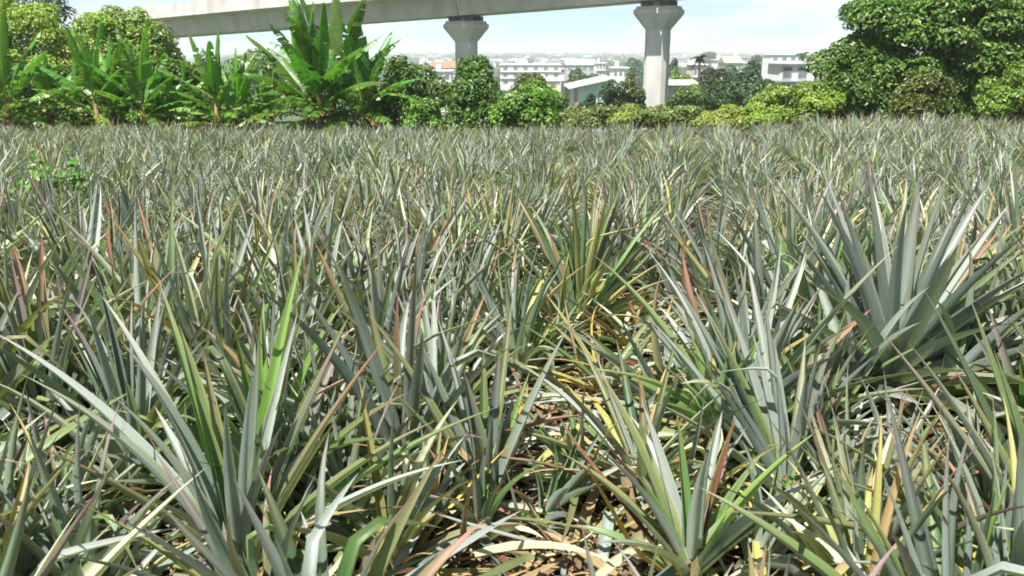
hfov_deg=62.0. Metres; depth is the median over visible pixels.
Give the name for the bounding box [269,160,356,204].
pineapple plant
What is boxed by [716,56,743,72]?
house
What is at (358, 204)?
pineapple plant
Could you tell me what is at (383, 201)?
pineapple plant
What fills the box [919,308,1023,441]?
pineapple plant
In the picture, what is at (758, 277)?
pineapple plant
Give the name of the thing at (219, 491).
pineapple plant
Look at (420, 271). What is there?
pineapple plant
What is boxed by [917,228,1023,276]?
pineapple plant
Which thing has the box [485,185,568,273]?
pineapple plant
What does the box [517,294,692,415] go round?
pineapple plant
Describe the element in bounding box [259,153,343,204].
pineapple plant
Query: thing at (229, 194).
pineapple plant
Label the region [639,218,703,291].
pineapple plant
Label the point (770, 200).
pineapple plant
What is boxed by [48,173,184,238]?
pineapple plant
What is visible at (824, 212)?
pineapple plant
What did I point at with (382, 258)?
pineapple plant
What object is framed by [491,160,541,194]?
pineapple plant
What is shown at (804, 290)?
pineapple plant
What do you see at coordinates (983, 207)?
pineapple plant
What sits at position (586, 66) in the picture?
house
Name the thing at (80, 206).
pineapple plant
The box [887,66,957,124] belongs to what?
vine covered bush
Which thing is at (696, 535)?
pineapple plant
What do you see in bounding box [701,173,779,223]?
pineapple plant
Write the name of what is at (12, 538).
pineapple plant
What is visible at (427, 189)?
pineapple plant
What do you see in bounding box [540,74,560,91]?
house
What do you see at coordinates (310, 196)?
pineapple plant
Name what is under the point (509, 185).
pineapple plant
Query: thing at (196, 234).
pineapple plant
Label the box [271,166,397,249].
pineapple plant
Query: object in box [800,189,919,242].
pineapple plant
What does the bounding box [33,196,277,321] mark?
pineapple plant
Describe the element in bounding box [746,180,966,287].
pineapple plant
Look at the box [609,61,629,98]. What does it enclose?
house
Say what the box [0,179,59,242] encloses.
pineapple plant
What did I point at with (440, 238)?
pineapple plant
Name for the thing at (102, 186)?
pineapple plant
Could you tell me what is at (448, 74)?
house
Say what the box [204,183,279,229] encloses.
pineapple plant
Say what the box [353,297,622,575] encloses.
pineapple plant
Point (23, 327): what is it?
pineapple plant
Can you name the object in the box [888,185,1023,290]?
pineapple plant
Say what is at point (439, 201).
pineapple plant
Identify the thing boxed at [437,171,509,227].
pineapple plant
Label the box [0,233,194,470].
pineapple plant
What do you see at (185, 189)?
pineapple plant
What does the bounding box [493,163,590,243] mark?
pineapple plant
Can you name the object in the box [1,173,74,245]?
pineapple plant
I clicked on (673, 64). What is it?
valley tree
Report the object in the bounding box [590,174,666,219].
pineapple plant
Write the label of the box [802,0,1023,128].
broadleaf tree
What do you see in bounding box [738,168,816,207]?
pineapple plant
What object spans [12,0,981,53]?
sky
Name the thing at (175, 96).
banana plant
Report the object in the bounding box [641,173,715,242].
pineapple plant
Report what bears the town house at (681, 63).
on the ground
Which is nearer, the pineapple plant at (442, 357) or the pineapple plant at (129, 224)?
the pineapple plant at (442, 357)
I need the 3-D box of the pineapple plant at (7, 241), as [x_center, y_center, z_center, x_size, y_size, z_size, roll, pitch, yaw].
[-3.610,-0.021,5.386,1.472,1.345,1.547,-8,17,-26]
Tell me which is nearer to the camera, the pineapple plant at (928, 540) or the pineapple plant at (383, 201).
the pineapple plant at (928, 540)
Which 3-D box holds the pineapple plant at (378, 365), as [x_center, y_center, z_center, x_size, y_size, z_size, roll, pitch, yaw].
[-0.450,0.488,3.420,1.377,1.382,1.481,-9,18,-30]
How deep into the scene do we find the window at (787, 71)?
124.06 m
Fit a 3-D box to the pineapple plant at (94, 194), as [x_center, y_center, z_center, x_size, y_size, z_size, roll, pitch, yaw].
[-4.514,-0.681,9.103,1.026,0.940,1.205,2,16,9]
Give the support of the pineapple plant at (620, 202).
on the ground
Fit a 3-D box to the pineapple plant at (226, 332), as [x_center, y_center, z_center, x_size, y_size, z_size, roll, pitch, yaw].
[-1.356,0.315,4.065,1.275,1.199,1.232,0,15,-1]
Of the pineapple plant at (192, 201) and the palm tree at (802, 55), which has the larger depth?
the palm tree at (802, 55)
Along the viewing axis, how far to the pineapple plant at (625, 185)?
10.04 m
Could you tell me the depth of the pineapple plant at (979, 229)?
6.41 m
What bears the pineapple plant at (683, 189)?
on the ground
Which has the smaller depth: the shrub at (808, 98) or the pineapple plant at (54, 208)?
the pineapple plant at (54, 208)
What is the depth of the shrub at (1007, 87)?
27.19 m
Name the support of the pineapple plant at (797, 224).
on the ground
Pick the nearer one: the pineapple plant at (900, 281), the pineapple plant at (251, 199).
the pineapple plant at (900, 281)
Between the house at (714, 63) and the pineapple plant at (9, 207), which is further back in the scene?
the house at (714, 63)
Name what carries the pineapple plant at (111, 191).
on the ground
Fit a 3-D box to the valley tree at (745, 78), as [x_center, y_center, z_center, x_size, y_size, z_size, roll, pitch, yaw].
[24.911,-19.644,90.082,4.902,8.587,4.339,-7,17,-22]
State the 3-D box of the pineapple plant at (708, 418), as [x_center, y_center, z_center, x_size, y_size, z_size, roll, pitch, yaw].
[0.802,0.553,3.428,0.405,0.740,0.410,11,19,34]
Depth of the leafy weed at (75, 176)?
9.16 m
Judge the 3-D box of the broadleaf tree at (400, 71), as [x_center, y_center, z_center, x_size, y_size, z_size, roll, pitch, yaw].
[-3.703,-6.389,30.427,3.911,3.836,4.045,0,15,0]
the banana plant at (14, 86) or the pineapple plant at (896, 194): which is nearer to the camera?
the pineapple plant at (896, 194)
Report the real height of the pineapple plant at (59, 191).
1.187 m
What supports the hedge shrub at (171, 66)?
on the ground
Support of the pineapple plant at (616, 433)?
on the ground
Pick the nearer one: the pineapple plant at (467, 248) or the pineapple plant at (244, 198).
the pineapple plant at (467, 248)
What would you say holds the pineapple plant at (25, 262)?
on the ground
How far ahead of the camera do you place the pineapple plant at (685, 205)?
10.11 m
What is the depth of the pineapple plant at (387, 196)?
8.24 m
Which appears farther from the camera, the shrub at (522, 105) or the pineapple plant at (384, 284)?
the shrub at (522, 105)
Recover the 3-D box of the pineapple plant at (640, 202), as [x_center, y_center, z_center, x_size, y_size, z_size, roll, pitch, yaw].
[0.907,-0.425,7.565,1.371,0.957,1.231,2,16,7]
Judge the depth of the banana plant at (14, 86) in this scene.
28.29 m
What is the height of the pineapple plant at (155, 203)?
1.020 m
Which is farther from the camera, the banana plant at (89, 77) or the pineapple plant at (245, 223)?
the banana plant at (89, 77)
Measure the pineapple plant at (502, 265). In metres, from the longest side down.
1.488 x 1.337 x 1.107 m
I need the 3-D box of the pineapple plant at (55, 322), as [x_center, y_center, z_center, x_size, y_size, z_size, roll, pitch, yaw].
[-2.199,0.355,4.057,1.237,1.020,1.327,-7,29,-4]
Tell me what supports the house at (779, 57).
on the ground
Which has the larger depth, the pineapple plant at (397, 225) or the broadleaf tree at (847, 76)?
the broadleaf tree at (847, 76)
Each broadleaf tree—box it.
[5,0,77,56]
[356,55,454,135]
[504,72,546,94]
[555,91,569,131]
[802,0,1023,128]
[810,41,909,124]
[900,34,1023,122]
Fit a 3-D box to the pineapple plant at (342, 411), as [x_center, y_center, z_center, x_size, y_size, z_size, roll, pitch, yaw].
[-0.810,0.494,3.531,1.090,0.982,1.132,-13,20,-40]
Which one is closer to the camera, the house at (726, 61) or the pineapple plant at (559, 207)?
the pineapple plant at (559, 207)
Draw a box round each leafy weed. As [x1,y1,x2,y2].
[4,147,89,199]
[125,109,140,127]
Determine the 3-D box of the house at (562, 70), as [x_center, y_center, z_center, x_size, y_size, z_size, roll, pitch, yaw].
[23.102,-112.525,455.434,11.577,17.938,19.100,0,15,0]
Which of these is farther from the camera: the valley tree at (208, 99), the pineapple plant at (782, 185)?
the valley tree at (208, 99)
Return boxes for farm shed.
[564,75,612,132]
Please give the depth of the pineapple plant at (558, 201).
9.56 m
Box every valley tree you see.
[186,51,219,116]
[219,48,301,125]
[299,69,377,121]
[564,68,586,95]
[566,73,598,105]
[578,93,599,132]
[595,79,645,126]
[623,57,643,87]
[624,71,646,129]
[664,83,709,111]
[669,58,681,76]
[669,68,691,78]
[696,67,728,108]
[696,78,751,110]
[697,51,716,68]
[712,65,737,83]
[732,60,764,105]
[742,54,762,75]
[743,78,781,106]
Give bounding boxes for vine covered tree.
[0,0,140,124]
[65,4,186,83]
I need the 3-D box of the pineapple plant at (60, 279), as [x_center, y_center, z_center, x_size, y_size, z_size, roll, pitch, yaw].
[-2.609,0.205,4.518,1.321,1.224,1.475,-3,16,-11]
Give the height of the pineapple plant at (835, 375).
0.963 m
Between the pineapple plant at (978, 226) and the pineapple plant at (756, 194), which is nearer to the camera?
the pineapple plant at (978, 226)
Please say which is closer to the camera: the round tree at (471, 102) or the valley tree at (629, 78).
the round tree at (471, 102)
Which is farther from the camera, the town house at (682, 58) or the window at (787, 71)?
the town house at (682, 58)
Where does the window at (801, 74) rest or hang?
in the house at (787, 73)
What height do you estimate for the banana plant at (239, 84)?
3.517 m
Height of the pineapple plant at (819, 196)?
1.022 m
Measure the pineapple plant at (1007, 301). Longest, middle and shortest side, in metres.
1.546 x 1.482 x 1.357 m
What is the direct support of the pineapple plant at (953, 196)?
on the ground
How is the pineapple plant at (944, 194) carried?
on the ground
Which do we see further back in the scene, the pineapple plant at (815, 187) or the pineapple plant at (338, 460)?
the pineapple plant at (815, 187)
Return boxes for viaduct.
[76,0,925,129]
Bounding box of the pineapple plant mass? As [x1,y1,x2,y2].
[0,109,1023,221]
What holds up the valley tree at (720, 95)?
on the ground
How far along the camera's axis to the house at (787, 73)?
124.18 m
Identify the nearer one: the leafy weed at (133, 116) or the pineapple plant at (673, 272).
the pineapple plant at (673, 272)
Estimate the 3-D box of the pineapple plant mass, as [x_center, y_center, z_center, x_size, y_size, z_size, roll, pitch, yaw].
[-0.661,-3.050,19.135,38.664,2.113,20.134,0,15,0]
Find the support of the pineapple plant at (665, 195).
on the ground
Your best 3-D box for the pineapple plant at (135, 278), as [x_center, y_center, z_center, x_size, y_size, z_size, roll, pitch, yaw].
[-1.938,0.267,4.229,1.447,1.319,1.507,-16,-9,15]
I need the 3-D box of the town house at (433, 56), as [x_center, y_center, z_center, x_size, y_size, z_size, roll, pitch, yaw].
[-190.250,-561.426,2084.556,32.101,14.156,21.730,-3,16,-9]
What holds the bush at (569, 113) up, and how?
on the ground
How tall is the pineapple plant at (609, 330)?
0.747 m
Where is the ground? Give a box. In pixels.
[35,54,1010,575]
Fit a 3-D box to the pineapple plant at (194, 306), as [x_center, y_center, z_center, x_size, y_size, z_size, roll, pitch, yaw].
[-1.646,0.121,4.381,1.484,1.381,1.600,-6,17,-22]
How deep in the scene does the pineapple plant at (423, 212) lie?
6.95 m
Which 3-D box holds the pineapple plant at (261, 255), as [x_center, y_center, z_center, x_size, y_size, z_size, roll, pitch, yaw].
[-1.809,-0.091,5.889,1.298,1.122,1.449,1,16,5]
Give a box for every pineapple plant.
[0,159,105,234]
[0,164,55,204]
[0,165,31,205]
[0,168,55,221]
[0,170,75,235]
[0,172,210,296]
[0,177,41,207]
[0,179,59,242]
[0,188,197,319]
[0,194,115,257]
[0,196,88,286]
[0,197,70,292]
[0,219,45,279]
[0,219,134,338]
[0,230,147,476]
[0,232,160,432]
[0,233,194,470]
[0,241,52,288]
[0,242,496,575]
[0,253,73,348]
[0,258,295,568]
[0,270,70,433]
[0,288,110,483]
[0,380,125,575]
[0,380,184,545]
[0,382,55,454]
[0,390,132,575]
[0,402,223,575]
[0,422,203,575]
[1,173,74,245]
[1,203,132,244]
[3,233,128,313]
[4,167,122,242]
[5,212,53,259]
[6,200,260,416]
[11,166,99,223]
[19,218,232,403]
[29,197,144,261]
[30,202,117,246]
[33,177,338,378]
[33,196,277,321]
[39,188,112,224]
[40,181,122,211]
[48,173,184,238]
[50,200,153,246]
[50,433,529,575]
[72,280,414,562]
[81,185,167,207]
[84,175,150,212]
[91,209,192,287]
[97,172,204,216]
[101,183,207,241]
[101,188,213,240]
[102,167,166,206]
[103,173,189,211]
[112,240,355,431]
[116,188,254,273]
[116,193,324,303]
[120,163,213,208]
[122,284,356,430]
[124,176,254,258]
[131,179,254,241]
[137,164,266,230]
[137,166,250,239]
[178,180,384,339]
[183,302,439,480]
[187,182,440,346]
[188,194,321,303]
[190,174,350,251]
[192,342,459,545]
[202,168,274,207]
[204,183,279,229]
[205,257,583,535]
[206,161,312,211]
[208,189,382,276]
[216,170,312,222]
[219,182,349,239]
[221,164,317,212]
[222,172,316,246]
[222,217,405,379]
[223,185,263,219]
[232,160,290,195]
[237,170,295,201]
[247,188,387,269]
[250,209,539,402]
[251,179,332,214]
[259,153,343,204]
[262,381,527,575]
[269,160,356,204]
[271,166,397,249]
[282,171,369,219]
[294,264,586,442]
[295,186,376,232]
[302,199,371,247]
[307,218,459,288]
[314,208,529,386]
[325,209,467,305]
[328,161,412,215]
[328,174,386,206]
[334,178,498,274]
[339,167,417,248]
[340,154,431,197]
[340,170,416,229]
[341,184,512,283]
[344,172,504,247]
[352,158,452,207]
[353,171,430,220]
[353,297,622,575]
[355,186,406,248]
[364,179,442,223]
[373,173,518,252]
[382,175,493,233]
[387,198,557,316]
[399,195,526,287]
[400,163,483,203]
[400,238,605,395]
[404,207,515,286]
[406,219,569,383]
[407,161,468,206]
[427,165,571,290]
[427,173,519,210]
[436,244,603,384]
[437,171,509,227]
[441,170,558,246]
[447,171,555,235]
[452,173,701,352]
[465,182,530,206]
[467,170,551,210]
[469,195,542,282]
[470,159,566,202]
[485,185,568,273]
[489,176,580,261]
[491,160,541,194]
[491,527,901,575]
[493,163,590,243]
[493,318,814,543]
[494,163,566,210]
[509,168,675,294]
[515,183,577,212]
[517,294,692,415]
[526,187,590,246]
[534,247,844,469]
[535,163,601,217]
[550,289,717,370]
[552,182,682,243]
[555,167,670,245]
[556,184,665,254]
[559,367,858,575]
[563,186,718,293]
[577,165,645,216]
[578,160,659,205]
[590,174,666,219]
[591,215,925,484]
[604,186,652,232]
[610,184,666,234]
[611,163,706,241]
[612,251,934,574]
[621,184,803,332]
[622,167,714,229]
[628,179,714,224]
[632,165,709,226]
[639,169,871,327]
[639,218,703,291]
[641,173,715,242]
[643,207,870,408]
[667,337,769,495]
[669,195,845,300]
[682,296,932,482]
[695,177,988,419]
[697,171,794,245]
[698,383,1023,575]
[699,189,813,297]
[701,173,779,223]
[701,193,818,283]
[702,156,1023,442]
[702,171,807,234]
[703,191,784,250]
[709,183,767,228]
[713,171,817,242]
[713,174,860,249]
[717,291,1023,569]
[720,388,1023,575]
[723,180,789,225]
[724,194,765,251]
[734,209,894,322]
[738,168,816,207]
[746,167,879,241]
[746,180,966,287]
[747,167,864,234]
[751,157,934,257]
[754,174,871,230]
[756,393,1000,512]
[765,159,871,224]
[766,174,861,217]
[772,296,933,409]
[785,208,1023,322]
[789,359,988,507]
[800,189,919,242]
[801,193,941,257]
[828,396,1014,575]
[831,386,1023,522]
[835,160,888,223]
[841,165,948,232]
[843,166,923,231]
[847,165,960,235]
[852,206,1023,411]
[861,185,1006,259]
[878,172,962,200]
[880,185,967,231]
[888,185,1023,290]
[900,172,995,210]
[900,215,1023,426]
[902,197,1023,247]
[912,169,1023,241]
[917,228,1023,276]
[919,209,1023,252]
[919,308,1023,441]
[921,183,975,207]
[921,192,1021,252]
[924,175,1021,222]
[927,249,1023,437]
[932,159,1022,271]
[933,186,1023,248]
[936,309,1023,446]
[949,182,1020,213]
[954,184,1023,276]
[956,227,1023,311]
[963,201,1023,243]
[971,173,1019,212]
[978,183,1023,220]
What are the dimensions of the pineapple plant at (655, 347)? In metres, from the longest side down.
1.418 x 1.418 x 1.202 m
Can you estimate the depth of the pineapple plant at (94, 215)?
5.64 m
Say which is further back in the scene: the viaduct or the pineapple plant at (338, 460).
the viaduct
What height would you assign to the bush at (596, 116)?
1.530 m
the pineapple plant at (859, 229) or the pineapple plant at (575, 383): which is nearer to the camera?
the pineapple plant at (575, 383)
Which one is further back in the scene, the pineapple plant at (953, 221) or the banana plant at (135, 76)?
the banana plant at (135, 76)
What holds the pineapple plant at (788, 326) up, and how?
on the ground
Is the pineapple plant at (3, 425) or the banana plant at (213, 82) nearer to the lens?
the pineapple plant at (3, 425)
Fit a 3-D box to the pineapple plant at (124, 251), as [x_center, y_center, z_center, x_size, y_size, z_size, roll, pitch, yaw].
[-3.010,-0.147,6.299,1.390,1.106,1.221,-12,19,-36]
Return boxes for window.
[782,67,792,78]
[797,67,806,78]
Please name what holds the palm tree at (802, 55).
on the ground
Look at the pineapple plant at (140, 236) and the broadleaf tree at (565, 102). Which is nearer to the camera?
the pineapple plant at (140, 236)
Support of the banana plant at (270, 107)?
on the ground
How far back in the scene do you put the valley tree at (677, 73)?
145.67 m
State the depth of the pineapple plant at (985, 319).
4.30 m
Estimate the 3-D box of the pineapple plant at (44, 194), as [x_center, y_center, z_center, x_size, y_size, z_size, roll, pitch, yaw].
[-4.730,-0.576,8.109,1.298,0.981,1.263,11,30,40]
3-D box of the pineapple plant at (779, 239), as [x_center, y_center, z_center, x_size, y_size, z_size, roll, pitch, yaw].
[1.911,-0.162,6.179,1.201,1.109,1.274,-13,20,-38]
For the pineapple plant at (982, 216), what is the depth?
5.38 m
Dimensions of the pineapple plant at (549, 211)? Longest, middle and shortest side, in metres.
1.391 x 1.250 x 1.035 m
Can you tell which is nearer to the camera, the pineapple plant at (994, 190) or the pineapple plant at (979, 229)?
the pineapple plant at (979, 229)
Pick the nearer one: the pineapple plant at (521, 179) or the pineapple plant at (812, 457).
the pineapple plant at (812, 457)
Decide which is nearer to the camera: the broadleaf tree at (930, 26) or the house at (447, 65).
the broadleaf tree at (930, 26)
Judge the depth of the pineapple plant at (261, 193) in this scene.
8.62 m
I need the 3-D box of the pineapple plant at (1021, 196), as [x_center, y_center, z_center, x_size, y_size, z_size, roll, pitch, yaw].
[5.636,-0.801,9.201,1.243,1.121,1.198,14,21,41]
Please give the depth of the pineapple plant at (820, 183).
9.06 m
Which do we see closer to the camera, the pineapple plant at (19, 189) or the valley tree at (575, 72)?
the pineapple plant at (19, 189)
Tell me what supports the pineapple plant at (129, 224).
on the ground
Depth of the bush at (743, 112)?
29.15 m
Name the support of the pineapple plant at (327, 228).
on the ground
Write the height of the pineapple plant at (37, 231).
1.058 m
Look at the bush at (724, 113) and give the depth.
30.07 m
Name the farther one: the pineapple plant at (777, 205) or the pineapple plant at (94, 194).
the pineapple plant at (94, 194)
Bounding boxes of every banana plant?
[0,1,83,130]
[2,54,94,130]
[31,17,157,129]
[81,18,193,129]
[144,55,214,132]
[155,27,273,134]
[203,52,288,132]
[234,0,423,131]
[237,69,301,129]
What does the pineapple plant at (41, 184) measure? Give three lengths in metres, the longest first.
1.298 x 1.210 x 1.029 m
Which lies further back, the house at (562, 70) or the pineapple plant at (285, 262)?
the house at (562, 70)
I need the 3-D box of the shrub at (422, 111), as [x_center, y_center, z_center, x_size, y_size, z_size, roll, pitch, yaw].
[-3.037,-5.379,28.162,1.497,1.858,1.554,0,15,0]
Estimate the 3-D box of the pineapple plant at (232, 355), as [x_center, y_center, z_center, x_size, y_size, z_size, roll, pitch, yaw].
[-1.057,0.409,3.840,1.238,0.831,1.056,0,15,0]
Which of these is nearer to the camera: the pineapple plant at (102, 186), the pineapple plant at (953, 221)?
the pineapple plant at (953, 221)
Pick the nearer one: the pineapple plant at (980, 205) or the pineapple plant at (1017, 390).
the pineapple plant at (1017, 390)
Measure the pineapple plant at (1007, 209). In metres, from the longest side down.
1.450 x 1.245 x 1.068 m
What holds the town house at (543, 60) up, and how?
on the ground
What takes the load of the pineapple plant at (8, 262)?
on the ground
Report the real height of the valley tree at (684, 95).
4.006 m
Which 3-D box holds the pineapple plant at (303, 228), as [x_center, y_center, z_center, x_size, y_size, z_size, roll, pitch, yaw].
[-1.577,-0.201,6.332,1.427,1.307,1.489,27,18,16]
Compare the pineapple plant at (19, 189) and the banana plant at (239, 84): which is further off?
the banana plant at (239, 84)
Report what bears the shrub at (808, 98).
on the ground
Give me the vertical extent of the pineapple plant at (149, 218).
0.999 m
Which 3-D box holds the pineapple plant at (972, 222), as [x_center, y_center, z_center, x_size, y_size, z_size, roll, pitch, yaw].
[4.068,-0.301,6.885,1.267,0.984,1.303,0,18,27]
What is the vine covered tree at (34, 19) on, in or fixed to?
on the ground
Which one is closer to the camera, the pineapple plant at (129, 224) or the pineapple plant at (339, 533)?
the pineapple plant at (339, 533)
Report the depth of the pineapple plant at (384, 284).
5.65 m
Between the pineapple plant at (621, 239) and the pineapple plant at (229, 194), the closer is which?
the pineapple plant at (621, 239)
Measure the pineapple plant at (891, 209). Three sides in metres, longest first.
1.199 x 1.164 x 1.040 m
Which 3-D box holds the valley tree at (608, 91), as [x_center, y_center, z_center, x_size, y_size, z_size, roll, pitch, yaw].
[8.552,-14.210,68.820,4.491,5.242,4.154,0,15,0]
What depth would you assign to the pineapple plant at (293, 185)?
9.56 m
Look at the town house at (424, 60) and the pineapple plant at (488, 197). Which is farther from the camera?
the town house at (424, 60)
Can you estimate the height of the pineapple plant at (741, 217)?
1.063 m
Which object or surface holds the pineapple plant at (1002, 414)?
on the ground
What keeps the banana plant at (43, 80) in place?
on the ground
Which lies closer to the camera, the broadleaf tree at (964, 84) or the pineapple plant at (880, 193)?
the pineapple plant at (880, 193)
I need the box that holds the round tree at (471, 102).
[442,54,503,139]
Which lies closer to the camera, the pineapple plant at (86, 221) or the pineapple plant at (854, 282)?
the pineapple plant at (854, 282)
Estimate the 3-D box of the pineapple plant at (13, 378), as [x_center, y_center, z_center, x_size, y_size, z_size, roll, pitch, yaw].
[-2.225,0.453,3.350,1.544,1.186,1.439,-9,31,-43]
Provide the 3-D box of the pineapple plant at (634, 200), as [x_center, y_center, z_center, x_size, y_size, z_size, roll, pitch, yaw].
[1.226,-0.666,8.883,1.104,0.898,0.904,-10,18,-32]
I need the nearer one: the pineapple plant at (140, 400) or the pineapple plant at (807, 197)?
the pineapple plant at (140, 400)
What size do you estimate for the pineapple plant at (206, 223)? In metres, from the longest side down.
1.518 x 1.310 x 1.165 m
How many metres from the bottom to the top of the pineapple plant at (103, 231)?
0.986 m
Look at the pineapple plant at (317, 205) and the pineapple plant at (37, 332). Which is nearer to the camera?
the pineapple plant at (37, 332)
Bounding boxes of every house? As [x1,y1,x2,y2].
[419,59,434,64]
[427,55,440,58]
[430,62,455,85]
[430,64,454,114]
[489,59,503,62]
[499,60,561,91]
[539,59,550,63]
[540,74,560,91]
[544,60,563,92]
[563,59,594,83]
[593,58,605,75]
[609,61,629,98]
[669,59,686,66]
[670,57,687,61]
[685,56,708,80]
[710,55,719,68]
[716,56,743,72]
[733,54,748,66]
[761,54,814,80]
[764,61,813,113]
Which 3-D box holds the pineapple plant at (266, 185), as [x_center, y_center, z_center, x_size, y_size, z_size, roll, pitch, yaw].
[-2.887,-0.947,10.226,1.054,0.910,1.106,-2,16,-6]
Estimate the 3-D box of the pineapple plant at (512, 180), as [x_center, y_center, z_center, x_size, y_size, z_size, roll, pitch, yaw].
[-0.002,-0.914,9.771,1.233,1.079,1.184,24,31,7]
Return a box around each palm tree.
[691,55,706,83]
[795,52,809,60]
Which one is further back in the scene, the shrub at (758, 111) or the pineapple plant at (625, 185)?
the shrub at (758, 111)
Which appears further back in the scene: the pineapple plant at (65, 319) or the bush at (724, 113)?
the bush at (724, 113)
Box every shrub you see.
[0,52,255,132]
[398,96,442,130]
[488,79,563,132]
[737,101,788,129]
[748,80,845,130]
[972,59,1023,127]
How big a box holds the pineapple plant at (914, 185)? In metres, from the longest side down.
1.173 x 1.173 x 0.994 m
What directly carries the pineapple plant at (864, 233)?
on the ground
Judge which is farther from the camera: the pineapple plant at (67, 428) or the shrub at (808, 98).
the shrub at (808, 98)
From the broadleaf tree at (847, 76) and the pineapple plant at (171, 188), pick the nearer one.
the pineapple plant at (171, 188)
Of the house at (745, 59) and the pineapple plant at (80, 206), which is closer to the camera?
the pineapple plant at (80, 206)
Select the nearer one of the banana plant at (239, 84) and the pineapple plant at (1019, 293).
the pineapple plant at (1019, 293)
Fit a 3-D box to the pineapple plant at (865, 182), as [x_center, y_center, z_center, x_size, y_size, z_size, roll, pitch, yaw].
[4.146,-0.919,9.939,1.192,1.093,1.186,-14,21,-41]
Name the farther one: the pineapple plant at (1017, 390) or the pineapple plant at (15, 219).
the pineapple plant at (15, 219)
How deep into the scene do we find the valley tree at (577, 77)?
113.96 m
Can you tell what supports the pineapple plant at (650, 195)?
on the ground
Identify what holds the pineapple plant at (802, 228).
on the ground
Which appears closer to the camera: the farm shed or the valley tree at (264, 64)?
the valley tree at (264, 64)
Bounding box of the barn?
[668,79,696,106]
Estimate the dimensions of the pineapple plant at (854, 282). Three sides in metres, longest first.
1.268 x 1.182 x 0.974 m
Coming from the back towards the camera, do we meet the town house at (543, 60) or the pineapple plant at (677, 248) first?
the town house at (543, 60)
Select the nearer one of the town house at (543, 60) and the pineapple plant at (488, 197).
the pineapple plant at (488, 197)
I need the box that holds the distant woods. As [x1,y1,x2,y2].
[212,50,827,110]
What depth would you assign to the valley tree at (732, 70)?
201.75 m
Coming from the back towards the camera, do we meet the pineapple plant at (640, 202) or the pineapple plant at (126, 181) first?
the pineapple plant at (126, 181)
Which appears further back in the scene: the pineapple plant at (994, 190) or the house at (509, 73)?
the house at (509, 73)
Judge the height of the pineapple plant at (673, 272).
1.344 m
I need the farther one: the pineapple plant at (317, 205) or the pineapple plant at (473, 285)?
the pineapple plant at (317, 205)
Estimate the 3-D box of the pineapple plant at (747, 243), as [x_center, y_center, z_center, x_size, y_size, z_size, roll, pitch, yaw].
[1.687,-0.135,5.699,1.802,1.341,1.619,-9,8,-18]
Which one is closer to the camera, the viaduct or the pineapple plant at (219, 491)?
the pineapple plant at (219, 491)
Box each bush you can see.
[551,105,597,129]
[575,105,618,130]
[605,103,650,129]
[633,104,678,135]
[667,104,707,130]
[692,104,743,129]
[734,108,758,132]
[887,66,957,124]
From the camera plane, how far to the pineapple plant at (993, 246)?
5.01 m
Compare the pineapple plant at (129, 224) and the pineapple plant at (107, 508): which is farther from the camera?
the pineapple plant at (129, 224)
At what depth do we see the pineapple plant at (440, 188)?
10.50 m
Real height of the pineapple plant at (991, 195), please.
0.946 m
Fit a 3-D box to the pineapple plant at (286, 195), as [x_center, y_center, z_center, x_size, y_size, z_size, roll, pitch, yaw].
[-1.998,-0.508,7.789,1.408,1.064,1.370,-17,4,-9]
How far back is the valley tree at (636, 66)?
403.78 m
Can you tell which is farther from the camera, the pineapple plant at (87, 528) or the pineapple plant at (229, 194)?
the pineapple plant at (229, 194)
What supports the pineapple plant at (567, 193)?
on the ground
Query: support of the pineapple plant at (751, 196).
on the ground
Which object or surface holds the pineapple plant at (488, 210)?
on the ground
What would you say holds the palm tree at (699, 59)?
on the ground
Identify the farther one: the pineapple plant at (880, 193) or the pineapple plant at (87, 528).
the pineapple plant at (880, 193)
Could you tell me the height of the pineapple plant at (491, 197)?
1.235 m
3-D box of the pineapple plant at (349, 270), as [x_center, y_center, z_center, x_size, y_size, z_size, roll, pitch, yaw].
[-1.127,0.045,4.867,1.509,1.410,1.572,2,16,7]
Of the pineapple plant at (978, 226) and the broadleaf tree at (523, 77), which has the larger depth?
the broadleaf tree at (523, 77)
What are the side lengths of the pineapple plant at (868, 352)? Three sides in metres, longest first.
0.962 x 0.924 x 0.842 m
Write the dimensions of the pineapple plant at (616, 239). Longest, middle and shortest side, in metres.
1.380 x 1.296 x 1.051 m
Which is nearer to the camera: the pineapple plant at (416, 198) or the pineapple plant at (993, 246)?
the pineapple plant at (993, 246)
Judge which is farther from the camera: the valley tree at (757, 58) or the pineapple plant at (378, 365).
the valley tree at (757, 58)
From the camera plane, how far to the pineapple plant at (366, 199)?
7.89 m
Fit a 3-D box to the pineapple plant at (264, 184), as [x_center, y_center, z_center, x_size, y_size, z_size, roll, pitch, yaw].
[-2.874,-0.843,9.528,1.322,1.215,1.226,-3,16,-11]
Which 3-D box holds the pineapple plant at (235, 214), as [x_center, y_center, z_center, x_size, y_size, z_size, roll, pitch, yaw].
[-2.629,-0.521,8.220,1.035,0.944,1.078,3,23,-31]
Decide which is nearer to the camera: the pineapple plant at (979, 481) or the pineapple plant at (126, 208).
the pineapple plant at (979, 481)
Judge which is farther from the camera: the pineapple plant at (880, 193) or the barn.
the barn
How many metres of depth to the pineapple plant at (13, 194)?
8.20 m
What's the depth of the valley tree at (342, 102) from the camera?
57.24 m
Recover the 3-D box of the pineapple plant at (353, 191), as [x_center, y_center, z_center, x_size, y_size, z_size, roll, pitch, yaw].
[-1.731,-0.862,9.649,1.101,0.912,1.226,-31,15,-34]
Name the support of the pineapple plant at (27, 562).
on the ground

